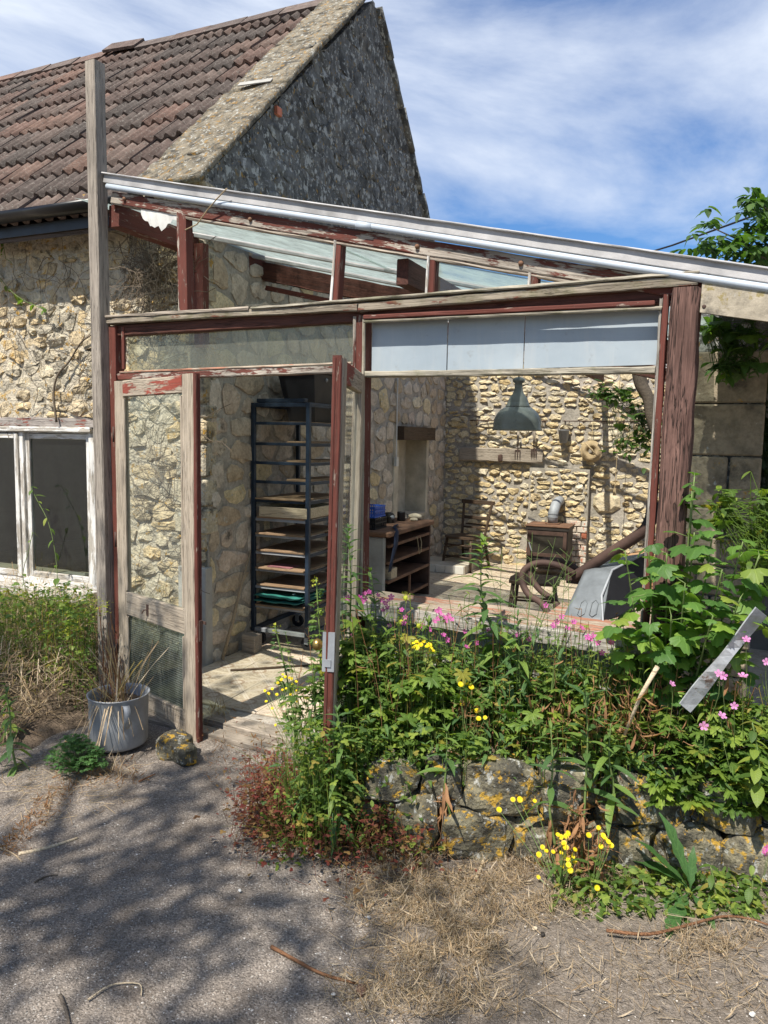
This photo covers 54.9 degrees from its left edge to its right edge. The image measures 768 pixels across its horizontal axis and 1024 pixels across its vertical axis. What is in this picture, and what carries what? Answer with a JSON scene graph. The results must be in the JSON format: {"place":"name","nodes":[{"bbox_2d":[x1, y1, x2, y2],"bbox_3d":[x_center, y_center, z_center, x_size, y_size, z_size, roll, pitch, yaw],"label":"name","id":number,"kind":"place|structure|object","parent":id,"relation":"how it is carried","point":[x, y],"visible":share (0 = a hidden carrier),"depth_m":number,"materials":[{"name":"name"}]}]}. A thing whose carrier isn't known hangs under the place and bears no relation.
{"place":"outdoors","nodes":[
{"label":"outdoors","id":0,"kind":"place"},
{"bbox_2d":[0,623,98,749],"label":"bank soil","id":1,"kind":"structure","parent":0,"point":[46,727],"depth_m":4.24,"materials":[{"name":"brown soil"}]},
{"bbox_2d":[0,694,20,741],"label":"nettle plant","id":2,"kind":"object","parent":1,"relation":"on","point":[6,720],"visible":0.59,"depth_m":3.88,"materials":[{"name":"green plant"}]},
{"bbox_2d":[0,683,31,776],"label":"willowherb plant","id":3,"kind":"object","parent":1,"relation":"on","point":[9,743],"visible":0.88,"depth_m":3.56,"materials":[{"name":"green plant"}]},
{"bbox_2d":[0,581,97,715],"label":"bank weeds","id":4,"kind":"object","parent":1,"relation":"on","point":[72,613],"visible":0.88,"depth_m":4.48,"materials":[{"name":"green plant"}]},
{"bbox_2d":[0,564,97,738],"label":"dried foliage","id":5,"kind":"object","parent":1,"relation":"on","point":[39,657],"visible":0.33,"depth_m":4.45,"materials":[{"name":"plant"}]},
{"bbox_2d":[0,564,173,753],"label":"hay stalks","id":6,"kind":"object","parent":1,"relation":"on","point":[21,676],"visible":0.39,"depth_m":4.38,"materials":[{"name":"plant"}]},
{"bbox_2d":[0,723,767,1023],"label":"tarmac yard","id":7,"kind":"structure","parent":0,"point":[169,786],"depth_m":2.45,"materials":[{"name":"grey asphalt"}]},
{"bbox_2d":[18,837,77,855],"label":"fallen reed","id":8,"kind":"object","parent":7,"relation":"on","point":[42,848],"visible":1,"depth_m":2.89,"materials":[{"name":"beige plant"}]},
{"bbox_2d":[53,739,96,765],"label":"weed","id":9,"kind":"object","parent":7,"relation":"on","point":[76,756],"visible":0.3,"depth_m":3.59,"materials":[{"name":"green plant"}]},
{"bbox_2d":[43,733,108,774],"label":"parsley weed","id":10,"kind":"object","parent":7,"relation":"on","point":[89,755],"visible":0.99,"depth_m":3.53,"materials":[{"name":"green plant"}]},
{"bbox_2d":[85,59,115,686],"bbox_3d":[-1.658,-0.678,4.347,0.081,3.724,0.081,4,6,28],"label":"tall post","id":11,"kind":"object","parent":7,"relation":"on","point":[97,189],"visible":0.9,"depth_m":4.29,"materials":[{"name":"grey wood"}]},
{"bbox_2d":[86,682,149,752],"bbox_3d":[-1.375,1.073,3.852,0.346,0.284,0.311,4,7,28],"label":"galvanised pot","id":12,"kind":"object","parent":7,"relation":"on","point":[137,737],"visible":0.85,"depth_m":3.74,"materials":[{"name":"metal"}]},
{"bbox_2d":[56,612,168,747],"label":"dead grass","id":13,"kind":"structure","parent":12,"relation":"in","point":[119,687],"depth_m":3.81,"materials":[{"name":"beige plant"}]},
{"bbox_2d":[0,706,314,855],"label":"brown leaf litter","id":14,"kind":"object","parent":7,"relation":"on","point":[26,827],"visible":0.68,"depth_m":3.40,"materials":[{"name":"brown plant"}]},
{"bbox_2d":[156,729,192,760],"bbox_3d":[-1.064,1.185,3.754,0.183,0.140,0.145,1,6,1],"label":"rubble block","id":15,"kind":"object","parent":7,"relation":"on","point":[165,741],"depth_m":3.70,"materials":[{"name":"stone"}]},
{"bbox_2d":[170,742,196,766],"bbox_3d":[-0.997,1.206,3.696,0.103,0.099,0.156,-5,8,-44],"label":"rubble block","id":16,"kind":"object","parent":7,"relation":"on","point":[185,754],"depth_m":3.65,"materials":[{"name":"stone"}]},
{"bbox_2d":[270,623,298,740],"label":"ragwort plant","id":17,"kind":"object","parent":7,"relation":"on","point":[285,671],"visible":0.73,"depth_m":3.51,"materials":[{"name":"green plant"}]},
{"bbox_2d":[231,739,347,861],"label":"grass tuft","id":18,"kind":"object","parent":7,"relation":"on","point":[298,828],"visible":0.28,"depth_m":2.97,"materials":[{"name":"plant"}]},
{"bbox_2d":[270,945,357,983],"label":"fallen twig","id":19,"kind":"object","parent":7,"relation":"on","point":[285,954],"visible":0.91,"depth_m":2.27,"materials":[{"name":"brown wood"}]},
{"bbox_2d":[193,721,476,906],"bbox_3d":[-0.347,1.222,3.086,0.890,0.213,1.504,-4,7,-39],"label":"red weed","id":20,"kind":"object","parent":7,"relation":"on","point":[253,798],"visible":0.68,"depth_m":2.90,"materials":[{"name":"red plant"}]},
{"bbox_2d":[309,705,365,856],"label":"willowherb plant","id":21,"kind":"object","parent":7,"relation":"on","point":[351,777],"visible":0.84,"depth_m":2.86,"materials":[{"name":"green plant"}]},
{"bbox_2d":[260,710,436,865],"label":"trailing weeds","id":22,"kind":"object","parent":7,"relation":"on","point":[319,797],"visible":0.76,"depth_m":2.92,"materials":[{"name":"green plant"}]},
{"bbox_2d":[241,747,457,876],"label":"dry stems","id":23,"kind":"object","parent":7,"relation":"on","point":[335,843],"visible":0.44,"depth_m":2.86,"materials":[{"name":"brown plant"}]},
{"bbox_2d":[258,743,445,871],"bbox_3d":[-0.182,1.087,3.251,0.743,0.472,1.051,0,6,-8],"label":"creeping weed","id":24,"kind":"object","parent":7,"relation":"on","point":[441,847],"visible":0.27,"depth_m":2.84,"materials":[{"name":"red plant"}]},
{"bbox_2d":[0,741,767,1023],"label":"dry stalks","id":25,"kind":"object","parent":7,"relation":"on","point":[384,913],"visible":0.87,"depth_m":2.43,"materials":[{"name":"beige plant"}]},
{"bbox_2d":[415,723,463,848],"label":"willowherb plant","id":26,"kind":"object","parent":7,"relation":"on","point":[445,796],"visible":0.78,"depth_m":2.87,"materials":[{"name":"green plant"}]},
{"bbox_2d":[315,841,767,1023],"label":"dry leaf litter","id":27,"kind":"object","parent":7,"relation":"on","point":[438,917],"visible":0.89,"depth_m":2.40,"materials":[{"name":"beige plant"}]},
{"bbox_2d":[606,915,767,935],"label":"fallen twig","id":28,"kind":"object","parent":27,"relation":"on","point":[614,931],"visible":0.94,"depth_m":2.44,"materials":[{"name":"brown wood"}]},
{"bbox_2d":[342,720,745,858],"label":"bed soil","id":29,"kind":"structure","parent":7,"relation":"on","point":[510,748],"depth_m":3.05,"materials":[{"name":"brown soil"}]},
{"bbox_2d":[263,673,316,786],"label":"hawkbit plant","id":30,"kind":"object","parent":29,"relation":"on","point":[277,694],"visible":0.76,"depth_m":3.40,"materials":[{"name":"yellow plant"}]},
{"bbox_2d":[282,728,322,836],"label":"willowherb plant","id":31,"kind":"object","parent":29,"relation":"on","point":[299,800],"visible":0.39,"depth_m":2.96,"materials":[{"name":"green plant"}]},
{"bbox_2d":[307,576,324,713],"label":"ragwort plant","id":32,"kind":"object","parent":29,"relation":"on","point":[320,612],"visible":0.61,"depth_m":3.76,"materials":[{"name":"green plant"}]},
{"bbox_2d":[340,523,368,722],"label":"willowherb plant","id":33,"kind":"object","parent":29,"relation":"on","point":[356,597],"visible":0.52,"depth_m":3.35,"materials":[{"name":"green plant"}]},
{"bbox_2d":[275,589,472,744],"bbox_3d":[-0.041,0.706,3.252,0.842,0.709,0.570,2,6,5],"label":"cranesbill plant","id":34,"kind":"object","parent":29,"relation":"on","point":[350,669],"visible":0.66,"depth_m":3.10,"materials":[{"name":"green plant"}]},
{"bbox_2d":[362,567,394,673],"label":"willowherb plant","id":35,"kind":"object","parent":29,"relation":"on","point":[373,600],"visible":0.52,"depth_m":3.30,"materials":[{"name":"green plant"}]},
{"bbox_2d":[403,639,434,725],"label":"hawkbit plant","id":36,"kind":"object","parent":29,"relation":"on","point":[420,644],"visible":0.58,"depth_m":3.13,"materials":[{"name":"yellow plant"}]},
{"bbox_2d":[405,614,454,725],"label":"willowherb plant","id":37,"kind":"object","parent":29,"relation":"on","point":[427,640],"visible":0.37,"depth_m":3.15,"materials":[{"name":"green plant"}]},
{"bbox_2d":[355,607,528,756],"bbox_3d":[0.267,0.734,3.110,0.891,0.636,0.494,3,6,19],"label":"cranesbill plant","id":38,"kind":"object","parent":29,"relation":"on","point":[435,682],"visible":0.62,"depth_m":3.01,"materials":[{"name":"green plant"}]},
{"bbox_2d":[445,641,493,756],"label":"willowherb plant","id":39,"kind":"object","parent":29,"relation":"on","point":[457,702],"visible":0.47,"depth_m":3.00,"materials":[{"name":"green plant"}]},
{"bbox_2d":[454,682,486,751],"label":"hawkbit plant","id":40,"kind":"object","parent":29,"relation":"on","point":[475,710],"visible":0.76,"depth_m":2.95,"materials":[{"name":"yellow plant"}]},
{"bbox_2d":[265,628,707,819],"bbox_3d":[0.381,0.938,3.029,1.596,0.840,0.751,4,7,28],"label":"weed foliage","id":41,"kind":"object","parent":29,"relation":"on","point":[482,747],"visible":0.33,"depth_m":2.97,"materials":[{"name":"green plant"}]},
{"bbox_2d":[445,533,537,749],"bbox_3d":[0.447,0.598,3.109,0.394,1.015,0.321,4,7,28],"label":"willowherb plant","id":42,"kind":"object","parent":29,"relation":"on","point":[494,631],"visible":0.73,"depth_m":3.08,"materials":[{"name":"green plant"}]},
{"bbox_2d":[499,609,540,751],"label":"willowherb plant","id":43,"kind":"object","parent":29,"relation":"on","point":[526,670],"visible":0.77,"depth_m":2.99,"materials":[{"name":"green plant"}]},
{"bbox_2d":[285,591,767,774],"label":"slender weeds","id":44,"kind":"object","parent":29,"relation":"on","point":[640,719],"visible":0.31,"depth_m":3.02,"materials":[{"name":"green plant"}]},
{"bbox_2d":[292,603,767,771],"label":"dead weed stems","id":45,"kind":"object","parent":29,"relation":"on","point":[624,699],"visible":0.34,"depth_m":3.01,"materials":[{"name":"brown plant"}]},
{"bbox_2d":[497,796,576,902],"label":"hawkbit plant","id":46,"kind":"object","parent":29,"relation":"on","point":[559,878],"visible":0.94,"depth_m":2.66,"materials":[{"name":"yellow plant"}]},
{"bbox_2d":[520,719,580,887],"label":"willowherb plant","id":47,"kind":"object","parent":29,"relation":"on","point":[550,835],"visible":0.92,"depth_m":2.76,"materials":[{"name":"green plant"}]},
{"bbox_2d":[468,602,646,766],"bbox_3d":[0.738,0.705,3.020,0.912,0.682,0.390,1,6,4],"label":"cranesbill plant","id":48,"kind":"object","parent":29,"relation":"on","point":[535,714],"visible":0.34,"depth_m":2.94,"materials":[{"name":"green plant"}]},
{"bbox_2d":[570,825,613,902],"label":"hawkbit plant","id":49,"kind":"object","parent":29,"relation":"on","point":[595,880],"visible":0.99,"depth_m":2.62,"materials":[{"name":"yellow plant"}]},
{"bbox_2d":[435,646,759,882],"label":"withered leaves","id":50,"kind":"object","parent":29,"relation":"on","point":[576,829],"visible":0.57,"depth_m":2.81,"materials":[{"name":"brown plant"}]},
{"bbox_2d":[485,532,573,694],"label":"seed pod stems","id":51,"kind":"object","parent":50,"relation":"on","point":[537,631],"visible":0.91,"depth_m":2.99,"materials":[{"name":"green plant"}]},
{"bbox_2d":[545,556,576,693],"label":"seed pod stems","id":52,"kind":"object","parent":50,"relation":"on","point":[559,652],"visible":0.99,"depth_m":2.90,"materials":[{"name":"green plant"}]},
{"bbox_2d":[623,665,658,735],"bbox_3d":[0.952,0.702,2.740,0.122,0.293,0.017,6,7,38],"label":"pale cane","id":53,"kind":"object","parent":50,"relation":"on","point":[650,678],"visible":1,"depth_m":2.73,"materials":[{"name":"brown wood"}]},
{"bbox_2d":[554,674,640,888],"bbox_3d":[0.782,1.047,2.764,0.329,0.926,0.309,-1,6,-20],"label":"willowherb plant","id":54,"kind":"object","parent":29,"relation":"on","point":[588,781],"visible":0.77,"depth_m":2.76,"materials":[{"name":"green plant"}]},
{"bbox_2d":[583,714,639,862],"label":"willowherb plant","id":55,"kind":"object","parent":29,"relation":"on","point":[610,817],"visible":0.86,"depth_m":2.73,"materials":[{"name":"green plant"}]},
{"bbox_2d":[594,472,767,751],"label":"currant bush","id":56,"kind":"object","parent":29,"relation":"on","point":[682,649],"visible":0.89,"depth_m":2.78,"materials":[{"name":"green plant"}]},
{"bbox_2d":[679,607,766,712],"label":"metal strip","id":57,"kind":"object","parent":56,"relation":"attached to","point":[698,690],"visible":0.96,"depth_m":2.68,"materials":[{"name":"metal"}]},
{"bbox_2d":[607,635,767,820],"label":"cranesbill plant","id":58,"kind":"object","parent":29,"relation":"on","point":[728,769],"visible":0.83,"depth_m":2.77,"materials":[{"name":"green plant"}]},
{"bbox_2d":[634,812,741,938],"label":"dock plant","id":59,"kind":"object","parent":29,"relation":"on","point":[689,868],"visible":0.78,"depth_m":2.66,"materials":[{"name":"green plant"}]},
{"bbox_2d":[699,864,725,908],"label":"nettle plant","id":60,"kind":"object","parent":29,"relation":"on","point":[711,882],"visible":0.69,"depth_m":2.60,"materials":[{"name":"green plant"}]},
{"bbox_2d":[728,758,767,898],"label":"cranesbill plant","id":61,"kind":"object","parent":29,"relation":"on","point":[765,853],"visible":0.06,"depth_m":2.58,"materials":[{"name":"green plant"}]},
{"bbox_2d":[734,721,767,806],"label":"nettle plant","id":62,"kind":"object","parent":29,"relation":"on","point":[757,789],"visible":1,"depth_m":2.60,"materials":[{"name":"green plant"}]},
{"bbox_2d":[565,856,767,922],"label":"weed","id":63,"kind":"object","parent":7,"relation":"on","point":[705,907],"visible":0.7,"depth_m":2.63,"materials":[{"name":"green plant"}]},
{"bbox_2d":[730,865,766,917],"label":"nettle plant","id":64,"kind":"object","parent":7,"relation":"on","point":[748,897],"visible":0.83,"depth_m":2.56,"materials":[{"name":"green plant"}]},
{"bbox_2d":[0,0,767,281],"label":"sky","id":65,"kind":"structure","parent":0,"point":[614,122],"materials":[{"name":"blue"}]},
{"bbox_2d":[202,556,767,753],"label":"floor","id":66,"kind":"structure","parent":0,"point":[221,680],"depth_m":5.24,"materials":[{"name":"stone"}]},
{"bbox_2d":[221,551,250,659],"bbox_3d":[-1.060,0.664,5.337,0.032,0.723,0.425,3,6,18],"label":"leaning stick","id":67,"kind":"object","parent":66,"relation":"on","point":[232,623],"visible":1,"depth_m":5.30,"materials":[{"name":"brown wood"}]},
{"bbox_2d":[242,632,261,653],"bbox_3d":[-0.968,0.957,5.421,0.110,0.130,0.100,3,6,23],"label":"timber offcut","id":68,"kind":"object","parent":66,"relation":"on","point":[251,642],"visible":1,"depth_m":5.38,"materials":[{"name":"wood"}]},
{"bbox_2d":[230,664,318,670],"bbox_3d":[-0.651,1.059,5.066,0.789,0.012,0.020,-1,6,-15],"label":"floor lath","id":69,"kind":"object","parent":66,"relation":"on","point":[273,667],"visible":0.6,"depth_m":5.02,"materials":[{"name":"brown wood"}]},
{"bbox_2d":[251,398,351,650],"bbox_3d":[-0.631,0.072,5.732,0.510,1.849,0.705,3,6,23],"label":"tray rack","id":70,"kind":"object","parent":66,"relation":"on","point":[301,547],"visible":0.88,"depth_m":5.51,"materials":[{"name":"metal"}]},
{"bbox_2d":[254,589,326,605],"bbox_3d":[-0.707,0.633,5.662,0.399,0.089,0.479,3,6,23],"label":"folded tarpaulin","id":71,"kind":"object","parent":70,"relation":"on","point":[271,596],"visible":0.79,"depth_m":5.53,"materials":[{"name":"teal plastic"}]},
{"bbox_2d":[259,503,328,518],"bbox_3d":[-0.643,-0.017,5.628,0.400,0.075,0.500,3,6,23],"label":"wooden tray box","id":72,"kind":"object","parent":70,"relation":"on","point":[285,510],"visible":0.73,"depth_m":5.44,"materials":[{"name":"brown wood"}]},
{"bbox_2d":[279,374,346,422],"bbox_3d":[-0.539,-0.886,5.775,0.350,0.380,0.640,3,6,23],"label":"black tub","id":73,"kind":"object","parent":70,"relation":"on","point":[314,388],"visible":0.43,"depth_m":5.56,"materials":[{"name":"plastic"}]},
{"bbox_2d":[325,518,433,611],"bbox_3d":[-0.024,0.491,7.086,0.640,0.760,1.190,3,6,23],"label":"shelf counter","id":74,"kind":"object","parent":66,"relation":"on","point":[411,563],"visible":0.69,"depth_m":7.10,"materials":[{"name":"wood"}]},
{"bbox_2d":[343,516,386,529],"bbox_3d":[-0.183,0.090,6.729,0.344,0.100,0.264,3,6,23],"label":"black crate","id":75,"kind":"object","parent":74,"relation":"on","point":[376,523],"visible":0.37,"depth_m":6.66,"materials":[{"name":"plastic"}]},
{"bbox_2d":[343,504,385,517],"bbox_3d":[-0.182,-0.013,6.719,0.324,0.100,0.244,3,6,23],"label":"blue crate","id":76,"kind":"object","parent":75,"relation":"on","point":[378,511],"visible":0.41,"depth_m":6.66,"materials":[{"name":"plastic"}]},
{"bbox_2d":[388,524,398,571],"bbox_3d":[0.104,0.313,6.658,0.070,0.360,0.613,2,6,6],"label":"webbing strap","id":77,"kind":"object","parent":74,"relation":"on","point":[396,537],"visible":1,"depth_m":6.48,"materials":[{"name":"blue fabric"}]},
{"bbox_2d":[442,499,494,572],"bbox_3d":[1.034,0.280,9.052,0.464,0.830,0.580,5,7,37],"label":"wooden chair","id":78,"kind":"object","parent":66,"relation":"on","point":[462,536],"visible":0.92,"depth_m":9.06,"materials":[{"name":"brown wood"}]},
{"bbox_2d":[508,573,559,608],"bbox_3d":[1.249,0.767,6.151,0.427,0.446,0.446,3,6,15],"label":"wooden stool","id":79,"kind":"object","parent":66,"relation":"on","point":[541,579],"visible":0.36,"depth_m":6.02,"materials":[{"name":"brown wood"}]},
{"bbox_2d":[525,496,574,578],"bbox_3d":[1.980,0.280,8.763,0.510,0.914,0.634,3,6,23],"label":"wood stove","id":80,"kind":"object","parent":66,"relation":"on","point":[543,535],"visible":0.77,"depth_m":8.56,"materials":[{"name":"metal"}]},
{"bbox_2d":[519,502,657,620],"bbox_3d":[0.968,0.245,3.575,0.662,0.625,0.666,4,7,28],"label":"sheet metal machine hood","id":81,"kind":"object","parent":66,"relation":"on","point":[597,580],"visible":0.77,"depth_m":3.48,"materials":[{"name":"grey metal"}]},
{"bbox_2d":[655,213,758,250],"bbox_3d":[3.568,-2.730,6.546,0.020,0.260,6.514,0,6,-14],"label":"overhead cable","id":82,"kind":"object","parent":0,"point":[729,224],"visible":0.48,"depth_m":7.56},
{"label":"ground","id":83,"kind":"structure","parent":0,"visible":0},
{"bbox_2d":[0,0,447,665],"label":"stone cottage","id":84,"kind":"structure","parent":83,"relation":"on","point":[304,102],"depth_m":5.74,"materials":[{"name":"stone"}]},
{"bbox_2d":[0,278,46,314],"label":"creeper sprig","id":85,"kind":"object","parent":84,"relation":"attached to","point":[20,300],"visible":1,"depth_m":5.45,"materials":[{"name":"green plant"}]},
{"bbox_2d":[28,487,59,587],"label":"bramble shoot","id":86,"kind":"object","parent":84,"relation":"attached to","point":[56,581],"visible":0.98,"depth_m":5.47,"materials":[{"name":"green plant"}]},
{"bbox_2d":[0,417,96,605],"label":"casement window","id":87,"kind":"structure","parent":84,"relation":"in","point":[29,428],"depth_m":5.66,"materials":[{"name":"white paint"}]},
{"bbox_2d":[0,195,230,599],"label":"dry vine","id":88,"kind":"object","parent":84,"relation":"attached to","point":[142,261],"visible":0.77,"depth_m":5.03,"materials":[{"name":"brown plant"}]},
{"bbox_2d":[394,378,398,465],"bbox_3d":[0.142,-0.971,8.003,0.030,0.950,0.070,3,6,23],"label":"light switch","id":89,"kind":"object","parent":84,"relation":"attached to","point":[396,460],"visible":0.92,"depth_m":8.01,"materials":[{"name":"white plastic"}]},
{"bbox_2d":[77,172,767,836],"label":"lean to","id":90,"kind":"object","parent":83,"relation":"on","point":[605,310],"visible":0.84,"depth_m":3.48,"materials":[{"name":"brown wood"}]},
{"bbox_2d":[112,373,205,742],"bbox_3d":[-1.270,0.229,4.105,0.884,1.942,0.075,6,8,43],"label":"door","id":91,"kind":"structure","parent":90,"relation":"in","point":[175,694],"depth_m":4.05,"materials":[{"name":"brown wood"}]},
{"bbox_2d":[313,355,364,836],"bbox_3d":[-0.204,0.329,3.289,0.101,1.941,0.769,2,6,5],"label":"door","id":92,"kind":"structure","parent":90,"relation":"in","point":[344,375],"depth_m":2.95,"materials":[{"name":"brown wood"}]},
{"bbox_2d":[492,376,541,430],"bbox_3d":[0.962,-1.071,5.249,0.352,0.980,0.352,4,7,28],"label":"pendant lamp","id":93,"kind":"object","parent":90,"relation":"hanging from","point":[517,412],"visible":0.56,"depth_m":5.18,"materials":[{"name":"grey metal"}]},
{"bbox_2d":[700,274,767,321],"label":"nailed board","id":94,"kind":"object","parent":90,"relation":"attached to","point":[726,301],"visible":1,"depth_m":2.76,"materials":[{"name":"wood"}]},
{"bbox_2d":[700,315,767,387],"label":"ivy","id":95,"kind":"object","parent":94,"relation":"hanging from","point":[734,372],"visible":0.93,"depth_m":3.26,"materials":[{"name":"green plant"}]},
{"bbox_2d":[752,225,767,587],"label":"ivy","id":96,"kind":"object","parent":90,"relation":"attached to","point":[764,471],"visible":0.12,"depth_m":3.71,"materials":[{"name":"green plant"}]},
{"bbox_2d":[442,351,665,569],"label":"wall","id":97,"kind":"structure","parent":83,"relation":"on","point":[524,490],"depth_m":9.09,"materials":[{"name":"stone"}]},
{"bbox_2d":[562,420,644,426],"bbox_3d":[2.674,-1.045,8.761,1.110,0.072,0.103,3,6,23],"label":"hook rail","id":98,"kind":"object","parent":97,"relation":"attached to","point":[598,421],"visible":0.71,"depth_m":8.79,"materials":[{"name":"metal"}]},
{"bbox_2d":[580,423,601,461],"bbox_3d":[2.467,-0.827,8.794,0.254,0.474,0.090,3,6,23],"label":"rope coil","id":99,"kind":"object","parent":98,"relation":"hanging from","point":[593,446],"visible":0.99,"depth_m":8.79,"materials":[{"name":"fabric"}]},
{"bbox_2d":[585,375,663,474],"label":"ivy","id":100,"kind":"object","parent":97,"relation":"attached to","point":[643,389],"visible":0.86,"depth_m":7.38,"materials":[{"name":"green plant"}]},
{"bbox_2d":[350,742,767,884],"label":"garden wall","id":101,"kind":"structure","parent":83,"relation":"on","point":[475,821],"depth_m":2.84,"materials":[{"name":"stone"}]},
{"bbox_2d":[669,187,767,266],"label":"elder bush","id":102,"kind":"object","parent":83,"relation":"on","point":[753,205],"visible":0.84,"depth_m":3.80,"materials":[{"name":"green plant"}]},
{"bbox_2d":[677,313,767,749],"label":"stone pier","id":103,"kind":"structure","parent":83,"relation":"on","point":[729,421],"depth_m":3.69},
{"bbox_2d":[700,471,767,622],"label":"ivy","id":104,"kind":"object","parent":103,"relation":"attached to","point":[719,521],"visible":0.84,"depth_m":3.08,"materials":[{"name":"green plant"}]},
{"bbox_2d":[750,394,767,650],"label":"dark shed","id":105,"kind":"structure","parent":83,"relation":"on","point":[759,640],"depth_m":5.75,"materials":[{"name":"paint"}]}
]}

